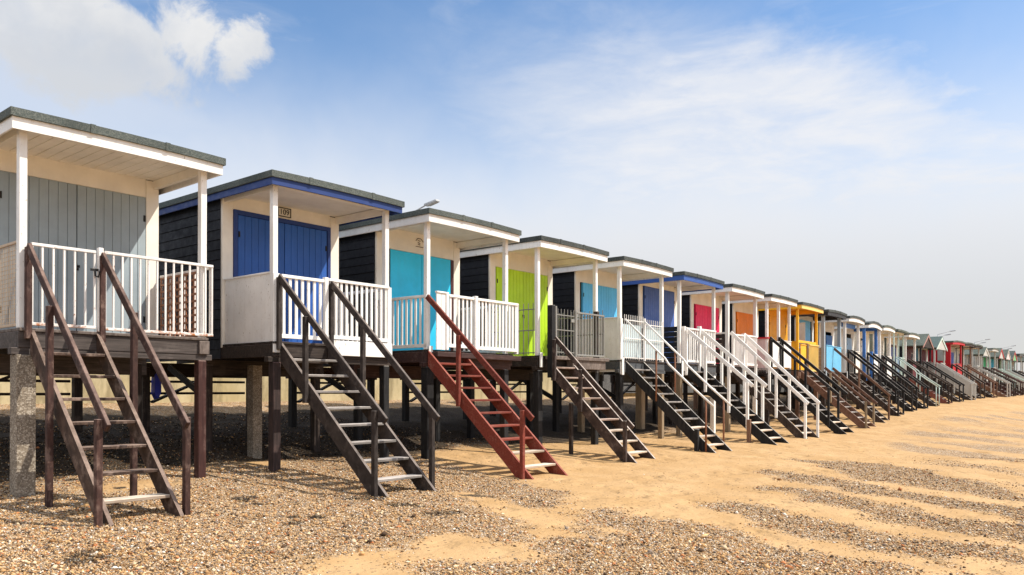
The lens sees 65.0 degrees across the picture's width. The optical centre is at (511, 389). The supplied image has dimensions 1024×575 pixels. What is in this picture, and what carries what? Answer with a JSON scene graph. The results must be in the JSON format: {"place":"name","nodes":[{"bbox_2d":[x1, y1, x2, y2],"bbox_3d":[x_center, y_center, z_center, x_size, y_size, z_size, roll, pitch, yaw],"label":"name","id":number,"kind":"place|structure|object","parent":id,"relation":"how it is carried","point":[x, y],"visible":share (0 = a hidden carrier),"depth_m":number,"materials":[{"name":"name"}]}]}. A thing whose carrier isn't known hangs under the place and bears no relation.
{"place":"outdoors","nodes":[
{"label":"outdoors","id":0,"kind":"place"},
{"bbox_2d":[151,373,160,398],"bbox_3d":[-6.286,-0.130,14.209,0.140,0.640,0.120,0,0,40],"label":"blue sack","id":1,"kind":"object","parent":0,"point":[155,387],"visible":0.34,"depth_m":14.16,"materials":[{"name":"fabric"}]},
{"bbox_2d":[0,390,1023,574],"bbox_3d":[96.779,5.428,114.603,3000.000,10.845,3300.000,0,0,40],"label":"beach","id":2,"kind":"structure","parent":0,"point":[988,427],"depth_m":11.50,"materials":[{"name":"beige sand"}]},
{"bbox_2d":[0,106,225,526],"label":"beach hut","id":3,"kind":"object","parent":2,"relation":"on","point":[80,259],"visible":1,"depth_m":10.08,"materials":[{"name":"wood"}]},
{"bbox_2d":[0,171,76,330],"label":"door","id":4,"kind":"structure","parent":3,"relation":"in","point":[51,204],"depth_m":10.44,"materials":[{"name":"grey wood"}]},
{"bbox_2d":[76,185,145,333],"bbox_3d":[-5.534,-1.712,11.092,0.085,2.035,0.954,0,0,40],"label":"door","id":5,"kind":"structure","parent":3,"relation":"in","point":[111,221],"depth_m":11.08,"materials":[{"name":"grey wood"}]},
{"bbox_2d":[142,169,439,496],"bbox_3d":[-3.441,-0.818,12.961,6.590,4.567,2.516,0,0,40],"label":"beach hut","id":6,"kind":"object","parent":2,"relation":"on","point":[280,299],"visible":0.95,"depth_m":12.46,"materials":[{"name":"white wood"}]},
{"bbox_2d":[238,215,283,341],"bbox_3d":[-4.024,-1.712,12.891,0.066,2.025,0.843,0,0,40],"label":"door","id":7,"kind":"structure","parent":6,"relation":"in","point":[253,233],"depth_m":12.79,"materials":[{"name":"blue wood"}]},
{"bbox_2d":[284,224,326,343],"bbox_3d":[-3.483,-1.710,13.531,0.085,2.025,0.879,0,0,40],"label":"door","id":8,"kind":"structure","parent":6,"relation":"in","point":[305,249],"depth_m":13.50,"materials":[{"name":"blue wood"}]},
{"bbox_2d":[0,361,785,403],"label":"sea wall","id":9,"kind":"structure","parent":2,"relation":"on","point":[102,387],"depth_m":19.07,"materials":[{"name":"concrete"}]},
{"bbox_2d":[285,208,567,479],"label":"beach hut","id":10,"kind":"object","parent":2,"relation":"on","point":[426,247],"visible":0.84,"depth_m":14.84,"materials":[{"name":"white wood"}]},
{"bbox_2d":[390,249,420,350],"bbox_3d":[-2.028,-1.654,15.284,0.058,1.912,0.802,0,0,39],"label":"door","id":11,"kind":"structure","parent":10,"relation":"in","point":[405,267],"depth_m":15.23,"materials":[{"name":"blue wood"}]},
{"bbox_2d":[421,255,449,350],"bbox_3d":[-1.515,-1.651,15.911,0.058,1.912,0.802,0,0,39],"label":"door","id":12,"kind":"structure","parent":10,"relation":"in","point":[439,267],"depth_m":15.85,"materials":[{"name":"blue wood"}]},
{"bbox_2d":[0,412,1023,574],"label":"shingle","id":13,"kind":"object","parent":2,"relation":"on","point":[151,549],"visible":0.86,"depth_m":8.17,"materials":[{"name":"gravel"}]},
{"bbox_2d":[400,235,655,462],"bbox_3d":[0.436,-0.810,17.852,6.420,4.596,2.546,0,0,39],"label":"beach hut","id":14,"kind":"object","parent":2,"relation":"on","point":[533,261],"visible":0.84,"depth_m":17.27,"materials":[{"name":"white wood"}]},
{"bbox_2d":[496,267,522,355],"bbox_3d":[-0.060,-1.668,17.658,0.066,1.935,0.913,0,0,39],"label":"door","id":15,"kind":"structure","parent":14,"relation":"in","point":[515,278],"depth_m":17.76,"materials":[{"name":"green wood"}]},
{"bbox_2d":[522,272,547,355],"bbox_3d":[0.518,-1.670,18.357,0.085,1.935,0.949,0,0,39],"label":"door","id":16,"kind":"structure","parent":14,"relation":"in","point":[528,278],"depth_m":18.27,"materials":[{"name":"green wood"}]},
{"bbox_2d":[488,256,731,452],"bbox_3d":[2.462,-0.804,20.255,6.570,4.605,2.456,0,0,39],"label":"beach hut","id":17,"kind":"object","parent":2,"relation":"on","point":[572,288],"visible":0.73,"depth_m":19.50,"materials":[{"name":"white wood"}]},
{"bbox_2d":[581,283,600,318],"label":"door","id":18,"kind":"structure","parent":17,"relation":"in","point":[586,289],"depth_m":20.02,"materials":[{"name":"blue wood"}]},
{"bbox_2d":[601,286,616,317],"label":"door","id":19,"kind":"structure","parent":17,"relation":"in","point":[608,295],"depth_m":20.74,"materials":[{"name":"blue wood"}]},
{"bbox_2d":[559,271,788,444],"bbox_3d":[4.456,-0.803,22.604,6.770,4.598,2.526,0,0,38],"label":"beach hut","id":20,"kind":"object","parent":2,"relation":"on","point":[640,298],"visible":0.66,"depth_m":21.81,"materials":[{"name":"white paint"}]},
{"bbox_2d":[643,286,658,327],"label":"door","id":21,"kind":"structure","parent":20,"relation":"in","point":[650,295],"depth_m":22.47,"materials":[{"name":"blue wood"}]},
{"bbox_2d":[664,290,674,362],"bbox_3d":[4.463,-1.773,23.227,0.066,2.158,0.885,0,0,38],"label":"door","id":22,"kind":"structure","parent":20,"relation":"in","point":[669,302],"depth_m":23.26,"materials":[{"name":"blue wood"}]},
{"bbox_2d":[610,283,820,438],"bbox_3d":[6.294,-0.799,25.142,6.520,4.612,2.546,0,0,38],"label":"beach hut","id":23,"kind":"object","parent":2,"relation":"on","point":[696,308],"visible":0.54,"depth_m":24.10,"materials":[{"name":"white paint"}]},
{"bbox_2d":[694,304,707,331],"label":"door","id":24,"kind":"structure","parent":23,"relation":"in","point":[700,311],"depth_m":24.91,"materials":[{"name":"pink wood"}]},
{"bbox_2d":[708,306,718,358],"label":"door","id":25,"kind":"structure","parent":23,"relation":"in","point":[709,308],"depth_m":25.76,"materials":[{"name":"pink wood"}]},
{"bbox_2d":[664,294,853,433],"bbox_3d":[8.287,-0.827,27.581,6.670,4.566,2.526,0,0,38],"label":"beach hut","id":26,"kind":"object","parent":2,"relation":"on","point":[741,321],"visible":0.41,"depth_m":26.54,"materials":[{"name":"white wood"}]},
{"bbox_2d":[736,312,746,365],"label":"door","id":27,"kind":"structure","parent":26,"relation":"in","point":[741,318],"depth_m":27.38,"materials":[{"name":"orange wood"}]},
{"bbox_2d":[747,314,752,335],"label":"door","id":28,"kind":"structure","parent":26,"relation":"in","point":[749,316],"depth_m":27.98,"materials":[{"name":"orange wood"}]},
{"bbox_2d":[693,302,877,427],"bbox_3d":[10.109,-0.841,29.985,6.620,4.529,2.546,0,0,38],"label":"beach hut","id":29,"kind":"object","parent":2,"relation":"on","point":[854,416],"visible":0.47,"depth_m":28.77,"materials":[{"name":"yellow wood"}]},
{"bbox_2d":[769,315,776,340],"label":"door","id":30,"kind":"structure","parent":29,"relation":"in","point":[772,319],"depth_m":29.73,"materials":[{"name":"orange wood"}]},
{"bbox_2d":[780,317,785,340],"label":"door","id":31,"kind":"structure","parent":29,"relation":"in","point":[782,320],"depth_m":30.59,"materials":[{"name":"orange wood"}]},
{"bbox_2d":[731,309,890,422],"bbox_3d":[11.902,-0.879,32.543,6.370,4.454,2.596,0,0,37],"label":"beach hut","id":32,"kind":"object","parent":2,"relation":"on","point":[834,354],"visible":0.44,"depth_m":31.43,"materials":[{"name":"blue wood"}]},
{"bbox_2d":[804,320,810,355],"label":"door","id":33,"kind":"structure","parent":32,"relation":"in","point":[807,323],"depth_m":32.82,"materials":[{"name":"blue wood"}]},
{"bbox_2d":[751,315,905,415],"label":"beach hut","id":34,"kind":"object","parent":2,"relation":"on","point":[850,322],"visible":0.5,"depth_m":33.49,"materials":[{"name":"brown wood"}]},
{"bbox_2d":[826,335,831,344],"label":"door","id":35,"kind":"structure","parent":34,"relation":"in","point":[828,338],"depth_m":35.03,"materials":[{"name":"blue wood"}]},
{"bbox_2d":[778,321,918,411],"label":"beach hut","id":36,"kind":"object","parent":2,"relation":"on","point":[875,327],"visible":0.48,"depth_m":36.14,"materials":[{"name":"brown wood"}]},
{"bbox_2d":[846,338,851,365],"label":"door","id":37,"kind":"structure","parent":36,"relation":"in","point":[848,340],"depth_m":37.72,"materials":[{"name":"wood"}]},
{"bbox_2d":[802,325,929,408],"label":"beach hut","id":38,"kind":"object","parent":2,"relation":"on","point":[888,329],"visible":0.24,"depth_m":38.45,"materials":[{"name":"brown wood"}]},
{"bbox_2d":[832,333,952,403],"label":"beach hut","id":39,"kind":"object","parent":2,"relation":"on","point":[914,337],"visible":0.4,"depth_m":43.52,"materials":[{"name":"red paint"}]},
{"bbox_2d":[891,345,895,356],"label":"window","id":40,"kind":"structure","parent":39,"relation":"in","point":[891,345],"depth_m":44.92,"materials":[{"name":"glass"}]},
{"bbox_2d":[854,329,940,405],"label":"beach hut","id":41,"kind":"object","parent":2,"relation":"on","point":[902,333],"visible":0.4,"depth_m":41.30,"materials":[{"name":"red paint"}]},
{"bbox_2d":[860,334,964,401],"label":"beach hut","id":42,"kind":"object","parent":2,"relation":"on","point":[924,341],"visible":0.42,"depth_m":46.14,"materials":[{"name":"brown wood"}]},
{"bbox_2d":[906,348,908,360],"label":"door","id":43,"kind":"structure","parent":42,"relation":"in","point":[907,349],"depth_m":47.11,"materials":[{"name":"white wood"}]},
{"bbox_2d":[871,336,976,399],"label":"beach hut","id":44,"kind":"object","parent":2,"relation":"on","point":[938,342],"visible":0.37,"depth_m":48.18,"materials":[{"name":"grey wood"}]},
{"bbox_2d":[884,340,985,398],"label":"beach hut","id":45,"kind":"object","parent":2,"relation":"on","point":[958,368],"visible":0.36,"depth_m":50.79,"materials":[{"name":"brown wood"}]},
{"bbox_2d":[899,342,997,397],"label":"beach hut","id":46,"kind":"object","parent":2,"relation":"on","point":[969,367],"visible":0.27,"depth_m":52.77,"materials":[{"name":"brown wood"}]},
{"bbox_2d":[955,344,1010,396],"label":"beach hut","id":47,"kind":"object","parent":2,"relation":"on","point":[978,368],"visible":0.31,"depth_m":55.01,"materials":[{"name":"grey wood"}]},
{"bbox_2d":[946,348,1023,394],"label":"beach hut","id":48,"kind":"object","parent":2,"relation":"on","point":[999,354],"visible":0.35,"depth_m":62.36,"materials":[{"name":"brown wood"}]},
{"bbox_2d":[955,349,1023,391],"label":"beach hut","id":49,"kind":"object","parent":2,"relation":"on","point":[1006,352],"visible":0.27,"depth_m":64.47,"materials":[{"name":"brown wood"}]},
{"bbox_2d":[964,347,1016,395],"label":"beach hut","id":50,"kind":"object","parent":2,"relation":"on","point":[984,351],"visible":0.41,"depth_m":57.50,"materials":[{"name":"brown wood"}]},
{"bbox_2d":[973,348,1023,395],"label":"beach hut","id":51,"kind":"object","parent":2,"relation":"on","point":[975,358],"visible":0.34,"depth_m":59.77,"materials":[{"name":"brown wood"}]},
{"bbox_2d":[998,351,1023,388],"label":"beach hut","id":52,"kind":"object","parent":2,"relation":"on","point":[1013,355],"visible":0.2,"depth_m":67.35,"materials":[{"name":"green wood"}]},
{"bbox_2d":[1002,354,1023,373],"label":"beach hut","id":53,"kind":"object","parent":2,"relation":"on","point":[1017,355],"visible":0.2,"depth_m":70.01,"materials":[{"name":"white wood"}]},
{"bbox_2d":[1009,353,1023,372],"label":"beach hut","id":54,"kind":"object","parent":2,"relation":"on","point":[1012,364],"visible":0.14,"depth_m":72.13,"materials":[{"name":"white wood"}]},
{"bbox_2d":[0,0,1023,371],"label":"sky","id":55,"kind":"structure","parent":0,"point":[864,159],"materials":[{"name":"blue"}]},
{"bbox_2d":[603,375,891,392],"bbox_3d":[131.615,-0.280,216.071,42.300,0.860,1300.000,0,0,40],"label":"promenade","id":56,"kind":"structure","parent":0,"point":[606,384],"depth_m":35.58,"materials":[{"name":"concrete"}]},
{"bbox_2d":[417,199,439,209],"bbox_3d":[-3.418,-3.776,29.587,1.968,6.132,0.220,0,0,40],"label":"street lamp","id":57,"kind":"object","parent":56,"relation":"on","point":[432,202],"visible":0.25,"depth_m":29.11,"materials":[{"name":"metal"}]}
]}

